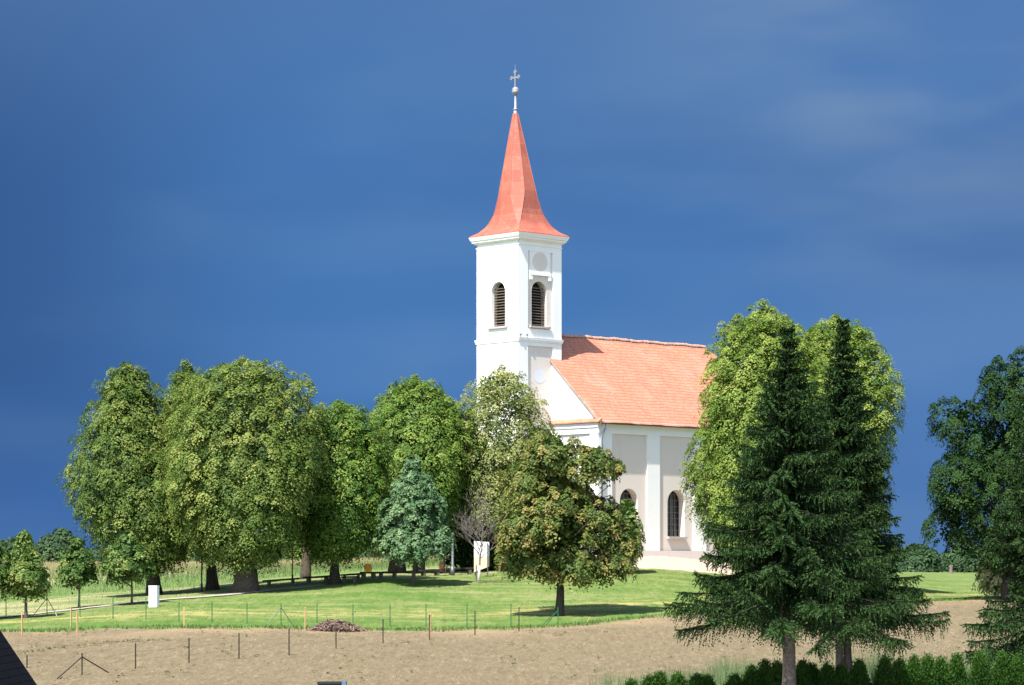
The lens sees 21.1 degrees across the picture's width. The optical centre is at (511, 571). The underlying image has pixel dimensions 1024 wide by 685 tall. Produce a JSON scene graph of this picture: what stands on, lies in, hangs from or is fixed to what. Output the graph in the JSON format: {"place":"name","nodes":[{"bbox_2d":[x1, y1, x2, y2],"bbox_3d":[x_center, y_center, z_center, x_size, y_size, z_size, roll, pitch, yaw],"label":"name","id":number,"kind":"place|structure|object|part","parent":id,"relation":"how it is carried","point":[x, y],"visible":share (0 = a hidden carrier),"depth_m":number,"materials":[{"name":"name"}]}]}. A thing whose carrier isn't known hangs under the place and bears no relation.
{"place":"outdoors","nodes":[
{"label":"outdoors","id":0,"kind":"place"},
{"bbox_2d":[0,585,319,616],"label":"path","id":1,"kind":"structure","parent":0,"point":[168,598],"depth_m":162.98,"materials":[{"name":"grey gravel"}]},
{"bbox_2d":[0,556,1022,684],"bbox_3d":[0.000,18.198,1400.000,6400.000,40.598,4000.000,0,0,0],"label":"ground","id":2,"kind":"structure","parent":0,"point":[947,583],"depth_m":137.94,"materials":[{"name":"brown soil"}]},
{"bbox_2d":[0,544,11,591],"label":"young tree","id":3,"kind":"object","parent":2,"relation":"on","point":[4,555],"visible":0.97,"depth_m":152.07,"materials":[{"name":"green plant"}]},
{"bbox_2d":[1,537,33,562],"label":"distant tree","id":4,"kind":"object","parent":2,"relation":"on","point":[9,546],"visible":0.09,"depth_m":343.93,"materials":[{"name":"green plant"}]},
{"bbox_2d":[0,631,36,684],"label":"neighbour house","id":5,"kind":"structure","parent":2,"relation":"on","point":[13,670],"depth_m":21.57,"materials":[{"name":"tile"}]},
{"bbox_2d":[21,613,22,633],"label":"wooden stake","id":6,"kind":"object","parent":2,"relation":"on","point":[22,623],"visible":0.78,"depth_m":136.73,"materials":[{"name":"brown wood"}]},
{"bbox_2d":[0,530,51,617],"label":"young tree","id":7,"kind":"object","parent":2,"relation":"on","point":[28,575],"visible":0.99,"depth_m":152.18,"materials":[{"name":"green plant"}]},
{"bbox_2d":[34,527,87,562],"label":"distant tree","id":8,"kind":"object","parent":2,"relation":"on","point":[49,547],"visible":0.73,"depth_m":338.25,"materials":[{"name":"green plant"}]},
{"bbox_2d":[70,606,71,625],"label":"wooden stake","id":9,"kind":"object","parent":2,"relation":"on","point":[70,615],"visible":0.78,"depth_m":142.73,"materials":[{"name":"brown wood"}]},
{"bbox_2d":[54,537,99,607],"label":"young tree","id":10,"kind":"object","parent":2,"relation":"on","point":[76,567],"visible":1,"depth_m":159.68,"materials":[{"name":"green plant"}]},
{"bbox_2d":[76,612,77,635],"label":"wooden stake","id":11,"kind":"object","parent":2,"relation":"on","point":[77,621],"visible":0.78,"depth_m":135.24,"materials":[{"name":"brown wood"}]},
{"bbox_2d":[95,530,157,604],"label":"young tree","id":12,"kind":"object","parent":2,"relation":"on","point":[117,563],"visible":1,"depth_m":159.09,"materials":[{"name":"green plant"}]},
{"bbox_2d":[55,361,201,595],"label":"lime tree","id":13,"kind":"object","parent":2,"relation":"on","point":[142,517],"visible":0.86,"depth_m":170.12,"materials":[{"name":"green plant"}]},
{"bbox_2d":[149,587,158,606],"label":"utility cabinet","id":14,"kind":"object","parent":2,"relation":"on","point":[153,596],"visible":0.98,"depth_m":155.86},
{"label":"door","id":15,"kind":"part","parent":14,"relation":"part of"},
{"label":"meter door","id":16,"kind":"part","parent":14,"relation":"part of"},
{"bbox_2d":[183,608,184,625],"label":"wooden stake","id":17,"kind":"object","parent":2,"relation":"on","point":[183,616],"visible":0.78,"depth_m":140.48,"materials":[{"name":"brown wood"}]},
{"bbox_2d":[151,358,231,590],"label":"lime tree","id":18,"kind":"object","parent":2,"relation":"on","point":[178,378],"visible":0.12,"depth_m":177.61,"materials":[{"name":"green plant"}]},
{"bbox_2d":[200,551,202,592],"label":"pole","id":19,"kind":"object","parent":2,"relation":"on","point":[201,587],"visible":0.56,"depth_m":171.46,"materials":[{"name":"brown metal"}]},
{"bbox_2d":[0,555,450,598],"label":"meadow grass","id":20,"kind":"structure","parent":2,"relation":"on","point":[191,567],"depth_m":233.08,"materials":[{"name":"green plant"}]},
{"bbox_2d":[157,355,332,592],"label":"lime tree","id":21,"kind":"object","parent":2,"relation":"on","point":[232,521],"visible":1,"depth_m":165.72,"materials":[{"name":"green plant"}]},
{"bbox_2d":[26,607,519,678],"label":"wire fence","id":22,"kind":"object","parent":2,"relation":"on","point":[188,654],"visible":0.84,"depth_m":118.64,"materials":[{"name":"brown metal"}]},
{"bbox_2d":[262,578,299,585],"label":"park bench","id":23,"kind":"object","parent":2,"relation":"on","point":[291,579],"visible":0.86,"depth_m":173.96,"materials":[{"name":"brown wood"}]},
{"bbox_2d":[12,595,557,625],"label":"wire fence","id":24,"kind":"object","parent":2,"relation":"on","point":[320,611],"visible":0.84,"depth_m":145.10,"materials":[{"name":"green metal"}]},
{"bbox_2d":[292,545,292,577],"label":"pole","id":25,"kind":"object","parent":2,"relation":"on","point":[292,562],"visible":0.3,"depth_m":176.47,"materials":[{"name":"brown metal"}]},
{"bbox_2d":[304,607,305,630],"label":"wooden stake","id":26,"kind":"object","parent":2,"relation":"on","point":[305,620],"visible":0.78,"depth_m":140.23,"materials":[{"name":"brown wood"}]},
{"bbox_2d":[281,404,333,578],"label":"lime tree","id":27,"kind":"object","parent":2,"relation":"on","point":[305,569],"visible":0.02,"depth_m":183.35,"materials":[{"name":"green plant"}]},
{"bbox_2d":[303,576,328,582],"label":"park bench","id":28,"kind":"object","parent":2,"relation":"on","point":[308,579],"visible":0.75,"depth_m":173.72,"materials":[{"name":"brown wood"}]},
{"bbox_2d":[317,681,346,684],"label":"garden bin","id":29,"kind":"object","parent":2,"relation":"on","point":[331,682],"visible":1,"depth_m":87.97,"materials":[{"name":"plastic"}]},
{"bbox_2d":[307,618,365,631],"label":"brush heap","id":30,"kind":"object","parent":2,"relation":"on","point":[326,626],"visible":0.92,"depth_m":140.47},
{"bbox_2d":[285,399,397,584],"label":"lime tree","id":31,"kind":"object","parent":2,"relation":"on","point":[338,530],"visible":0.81,"depth_m":169.45,"materials":[{"name":"green plant"}]},
{"bbox_2d":[341,576,357,582],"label":"park bench","id":32,"kind":"object","parent":2,"relation":"on","point":[344,577],"visible":1,"depth_m":171.56,"materials":[{"name":"brown wood"}]},
{"bbox_2d":[341,573,360,579],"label":"park bench","id":33,"kind":"object","parent":2,"relation":"on","point":[358,574],"visible":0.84,"depth_m":174.31,"materials":[{"name":"brown wood"}]},
{"bbox_2d":[364,564,371,580],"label":"litter bin","id":34,"kind":"object","parent":2,"relation":"on","point":[367,567],"visible":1,"depth_m":172.17,"materials":[{"name":"orange paint"}]},
{"bbox_2d":[360,572,376,579],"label":"park bench","id":35,"kind":"object","parent":2,"relation":"on","point":[373,575],"visible":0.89,"depth_m":173.21,"materials":[{"name":"brown wood"}]},
{"bbox_2d":[377,571,398,577],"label":"park bench","id":36,"kind":"object","parent":2,"relation":"on","point":[394,574],"visible":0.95,"depth_m":174.40,"materials":[{"name":"brown wood"}]},
{"bbox_2d":[371,454,457,584],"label":"maple tree","id":37,"kind":"object","parent":2,"relation":"on","point":[416,517],"visible":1,"depth_m":168.37,"materials":[{"name":"green plant"}]},
{"bbox_2d":[348,374,493,572],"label":"lime tree","id":38,"kind":"object","parent":2,"relation":"on","point":[412,392],"visible":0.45,"depth_m":181.11,"materials":[{"name":"green plant"}]},
{"bbox_2d":[418,569,439,575],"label":"park bench","id":39,"kind":"object","parent":2,"relation":"on","point":[436,572],"visible":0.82,"depth_m":178.09,"materials":[{"name":"brown wood"}]},
{"bbox_2d":[392,406,485,572],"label":"lime tree","id":40,"kind":"object","parent":2,"relation":"on","point":[453,531],"visible":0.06,"depth_m":184.03,"materials":[{"name":"green plant"}]},
{"bbox_2d":[439,562,445,575],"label":"litter bin","id":41,"kind":"object","parent":2,"relation":"on","point":[442,565],"visible":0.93,"depth_m":178.38,"materials":[{"name":"brown paint"}]},
{"bbox_2d":[450,532,454,575],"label":"pole","id":42,"kind":"object","parent":2,"relation":"on","point":[452,570],"visible":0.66,"depth_m":178.93,"materials":[{"name":"grey metal"}]},
{"bbox_2d":[446,567,473,574],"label":"park bench","id":43,"kind":"object","parent":2,"relation":"on","point":[469,570],"visible":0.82,"depth_m":180.20,"materials":[{"name":"brown wood"}]},
{"bbox_2d":[439,496,498,570],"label":"yew bush","id":44,"kind":"object","parent":2,"relation":"on","point":[464,557],"visible":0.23,"depth_m":184.97,"materials":[{"name":"plant"}]},
{"bbox_2d":[454,485,502,582],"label":"bare tree","id":45,"kind":"object","parent":2,"relation":"on","point":[473,529],"visible":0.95,"depth_m":171.67,"materials":[{"name":"plant"}]},
{"bbox_2d":[474,541,488,576],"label":"notice board","id":46,"kind":"object","parent":2,"relation":"on","point":[485,561],"visible":0.73,"depth_m":177.63,"materials":[{"name":"grey metal"}]},
{"bbox_2d":[0,539,985,571],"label":"distant wood","id":47,"kind":"object","parent":2,"relation":"on","point":[95,552],"visible":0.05,"depth_m":371.96,"materials":[{"name":"green plant"}]},
{"bbox_2d":[0,569,999,632],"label":"lawn grass","id":48,"kind":"structure","parent":2,"relation":"on","point":[423,628],"depth_m":146.95,"materials":[{"name":"green plant"}]},
{"bbox_2d":[446,364,555,570],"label":"lime tree","id":49,"kind":"object","parent":2,"relation":"on","point":[502,450],"visible":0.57,"depth_m":182.48,"materials":[{"name":"green plant"}]},
{"bbox_2d":[17,621,1009,684],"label":"field weeds","id":50,"kind":"object","parent":2,"relation":"on","point":[244,635],"visible":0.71,"depth_m":122.38,"materials":[{"name":"green plant"}]},
{"bbox_2d":[513,423,573,548],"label":"lime tree","id":51,"kind":"object","parent":2,"relation":"on","point":[539,432],"visible":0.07,"depth_m":181.90,"materials":[{"name":"green plant"}]},
{"bbox_2d":[490,433,643,615],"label":"maple tree","id":52,"kind":"object","parent":2,"relation":"on","point":[553,501],"visible":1,"depth_m":150.77,"materials":[{"name":"green plant"}]},
{"bbox_2d":[469,70,754,560],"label":"church","id":53,"kind":"structure","parent":2,"relation":"on","point":[631,404],"depth_m":192.26,"materials":[{"name":"white paint"}]},
{"bbox_2d":[487,284,507,328],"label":"belfry window","id":54,"kind":"structure","parent":53,"relation":"in","point":[501,292],"depth_m":192.15,"materials":[{"name":"brown wood"}]},
{"bbox_2d":[528,283,551,328],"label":"belfry window","id":55,"kind":"structure","parent":53,"relation":"in","point":[536,294],"depth_m":191.87,"materials":[{"name":"brown wood"}]},
{"bbox_2d":[620,489,631,503],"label":"nave window","id":56,"kind":"structure","parent":53,"relation":"in","point":[625,494],"depth_m":191.63,"materials":[{"name":"grey glass"}]},
{"bbox_2d":[667,491,687,538],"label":"nave window","id":57,"kind":"structure","parent":53,"relation":"in","point":[673,501],"depth_m":194.84,"materials":[{"name":"grey glass"}]},
{"bbox_2d":[615,499,646,569],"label":"tree","id":58,"kind":"object","parent":2,"relation":"on","point":[631,513],"visible":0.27,"depth_m":179.09,"materials":[{"name":"green plant"}]},
{"bbox_2d":[623,677,640,684],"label":"thuja","id":59,"kind":"object","parent":2,"relation":"on","point":[631,681],"visible":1,"depth_m":65.93,"materials":[{"name":"green plant"}]},
{"bbox_2d":[640,673,658,684],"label":"thuja","id":60,"kind":"object","parent":2,"relation":"on","point":[648,680],"visible":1,"depth_m":66.02,"materials":[{"name":"green plant"}]},
{"bbox_2d":[653,670,668,684],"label":"thuja","id":61,"kind":"object","parent":2,"relation":"on","point":[660,676],"visible":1,"depth_m":66.15,"materials":[{"name":"green plant"}]},
{"bbox_2d":[664,670,688,684],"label":"thuja","id":62,"kind":"object","parent":2,"relation":"on","point":[677,679],"visible":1,"depth_m":65.92,"materials":[{"name":"green plant"}]},
{"bbox_2d":[686,672,708,684],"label":"thuja","id":63,"kind":"object","parent":2,"relation":"on","point":[696,678],"visible":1,"depth_m":66.04,"materials":[{"name":"green plant"}]},
{"bbox_2d":[701,673,716,684],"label":"thuja","id":64,"kind":"object","parent":2,"relation":"on","point":[708,680],"visible":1,"depth_m":66.17,"materials":[{"name":"green plant"}]},
{"bbox_2d":[720,672,744,684],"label":"thuja","id":65,"kind":"object","parent":2,"relation":"on","point":[734,679],"visible":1,"depth_m":65.92,"materials":[{"name":"green plant"}]},
{"bbox_2d":[741,663,764,684],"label":"thuja","id":66,"kind":"object","parent":2,"relation":"on","point":[751,675],"visible":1,"depth_m":66.01,"materials":[{"name":"green plant"}]},
{"bbox_2d":[679,299,834,569],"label":"lime tree","id":67,"kind":"object","parent":2,"relation":"on","point":[730,396],"visible":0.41,"depth_m":171.64,"materials":[{"name":"green plant"}]},
{"bbox_2d":[756,658,775,684],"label":"thuja","id":68,"kind":"object","parent":2,"relation":"on","point":[764,667],"visible":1,"depth_m":66.14,"materials":[{"name":"green plant"}]},
{"bbox_2d":[762,658,782,684],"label":"thuja","id":69,"kind":"object","parent":2,"relation":"on","point":[775,670],"visible":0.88,"depth_m":65.88,"materials":[{"name":"green plant"}]},
{"bbox_2d":[661,325,921,684],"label":"spruce tree","id":70,"kind":"object","parent":2,"relation":"on","point":[786,581],"visible":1,"depth_m":64.06,"materials":[{"name":"green plant"}]},
{"bbox_2d":[588,639,1013,684],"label":"tall weeds","id":71,"kind":"object","parent":2,"relation":"on","point":[721,678],"visible":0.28,"depth_m":80.34,"materials":[{"name":"green plant"}]},
{"bbox_2d":[796,657,814,684],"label":"thuja","id":72,"kind":"object","parent":2,"relation":"on","point":[803,672],"visible":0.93,"depth_m":65.97,"materials":[{"name":"green plant"}]},
{"bbox_2d":[808,662,819,684],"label":"thuja","id":73,"kind":"object","parent":2,"relation":"on","point":[814,666],"visible":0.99,"depth_m":66.13,"materials":[{"name":"green plant"}]},
{"bbox_2d":[814,660,838,684],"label":"thuja","id":74,"kind":"object","parent":2,"relation":"on","point":[826,672],"visible":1,"depth_m":65.88,"materials":[{"name":"green plant"}]},
{"bbox_2d":[731,318,951,671],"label":"spruce tree","id":75,"kind":"object","parent":2,"relation":"on","point":[838,402],"visible":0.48,"depth_m":71.51,"materials":[{"name":"green plant"}]},
{"bbox_2d":[833,662,854,684],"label":"thuja","id":76,"kind":"object","parent":2,"relation":"on","point":[842,675],"visible":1,"depth_m":65.99,"materials":[{"name":"green plant"}]},
{"bbox_2d":[794,313,907,536],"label":"lime tree","id":77,"kind":"object","parent":2,"relation":"on","point":[864,345],"visible":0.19,"depth_m":180.39,"materials":[{"name":"green plant"}]},
{"bbox_2d":[849,658,870,684],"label":"thuja","id":78,"kind":"object","parent":2,"relation":"on","point":[858,671],"visible":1,"depth_m":66.12,"materials":[{"name":"green plant"}]},
{"bbox_2d":[870,652,900,684],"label":"thuja","id":79,"kind":"object","parent":2,"relation":"on","point":[884,673],"visible":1,"depth_m":65.87,"materials":[{"name":"green plant"}]},
{"bbox_2d":[887,655,913,684],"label":"thuja","id":80,"kind":"object","parent":2,"relation":"on","point":[901,668],"visible":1,"depth_m":65.97,"materials":[{"name":"green plant"}]},
{"bbox_2d":[904,653,920,684],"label":"thuja","id":81,"kind":"object","parent":2,"relation":"on","point":[912,663],"visible":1,"depth_m":66.11,"materials":[{"name":"green plant"}]},
{"bbox_2d":[890,543,942,571],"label":"distant tree","id":82,"kind":"object","parent":2,"relation":"on","point":[925,559],"visible":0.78,"depth_m":343.22,"materials":[{"name":"green plant"}]},
{"bbox_2d":[913,651,940,684],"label":"thuja","id":83,"kind":"object","parent":2,"relation":"on","point":[927,674],"visible":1,"depth_m":65.86,"materials":[{"name":"green plant"}]},
{"bbox_2d":[930,655,955,684],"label":"thuja","id":84,"kind":"object","parent":2,"relation":"on","point":[945,674],"visible":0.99,"depth_m":65.99,"materials":[{"name":"green plant"}]},
{"bbox_2d":[949,565,952,573],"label":"stone marker","id":85,"kind":"object","parent":2,"relation":"on","point":[950,570],"visible":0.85,"depth_m":319.85,"materials":[{"name":"grey stone"}]},
{"bbox_2d":[948,652,968,684],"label":"thuja","id":86,"kind":"object","parent":2,"relation":"on","point":[957,666],"visible":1,"depth_m":66.12,"materials":[{"name":"green plant"}]},
{"bbox_2d":[942,550,981,571],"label":"distant tree","id":87,"kind":"object","parent":2,"relation":"on","point":[955,560],"visible":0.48,"depth_m":348.44,"materials":[{"name":"green plant"}]},
{"bbox_2d":[919,346,1023,599],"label":"oak tree","id":88,"kind":"object","parent":2,"relation":"on","point":[964,475],"visible":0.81,"depth_m":172.17,"materials":[{"name":"green plant"}]},
{"bbox_2d":[964,650,996,684],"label":"thuja","id":89,"kind":"object","parent":2,"relation":"on","point":[980,670],"visible":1,"depth_m":65.87,"materials":[{"name":"green plant"}]},
{"bbox_2d":[959,393,1023,683],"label":"spruce tree","id":90,"kind":"object","parent":2,"relation":"on","point":[1011,521],"visible":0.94,"depth_m":69.89,"materials":[{"name":"green plant"}]},
{"bbox_2d":[972,546,1023,597],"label":"elder bush","id":91,"kind":"object","parent":2,"relation":"on","point":[991,583],"visible":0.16,"depth_m":177.21,"materials":[{"name":"green plant"}]},
{"bbox_2d":[991,649,1019,684],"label":"thuja","id":92,"kind":"object","parent":2,"relation":"on","point":[1002,669],"visible":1,"depth_m":65.97,"materials":[{"name":"green plant"}]},
{"bbox_2d":[1011,653,1023,684],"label":"thuja","id":93,"kind":"object","parent":2,"relation":"on","point":[1017,660],"visible":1,"depth_m":66.11,"materials":[{"name":"green plant"}]},
{"bbox_2d":[0,0,1023,553],"label":"sky","id":94,"kind":"structure","parent":0,"point":[304,185],"materials":[{"name":"blue"}]},
{"bbox_2d":[6,600,1018,684],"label":"soil clods","id":95,"kind":"object","parent":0,"point":[448,650],"visible":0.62,"depth_m":120.62,"materials":[{"name":"brown soil"}]}
]}

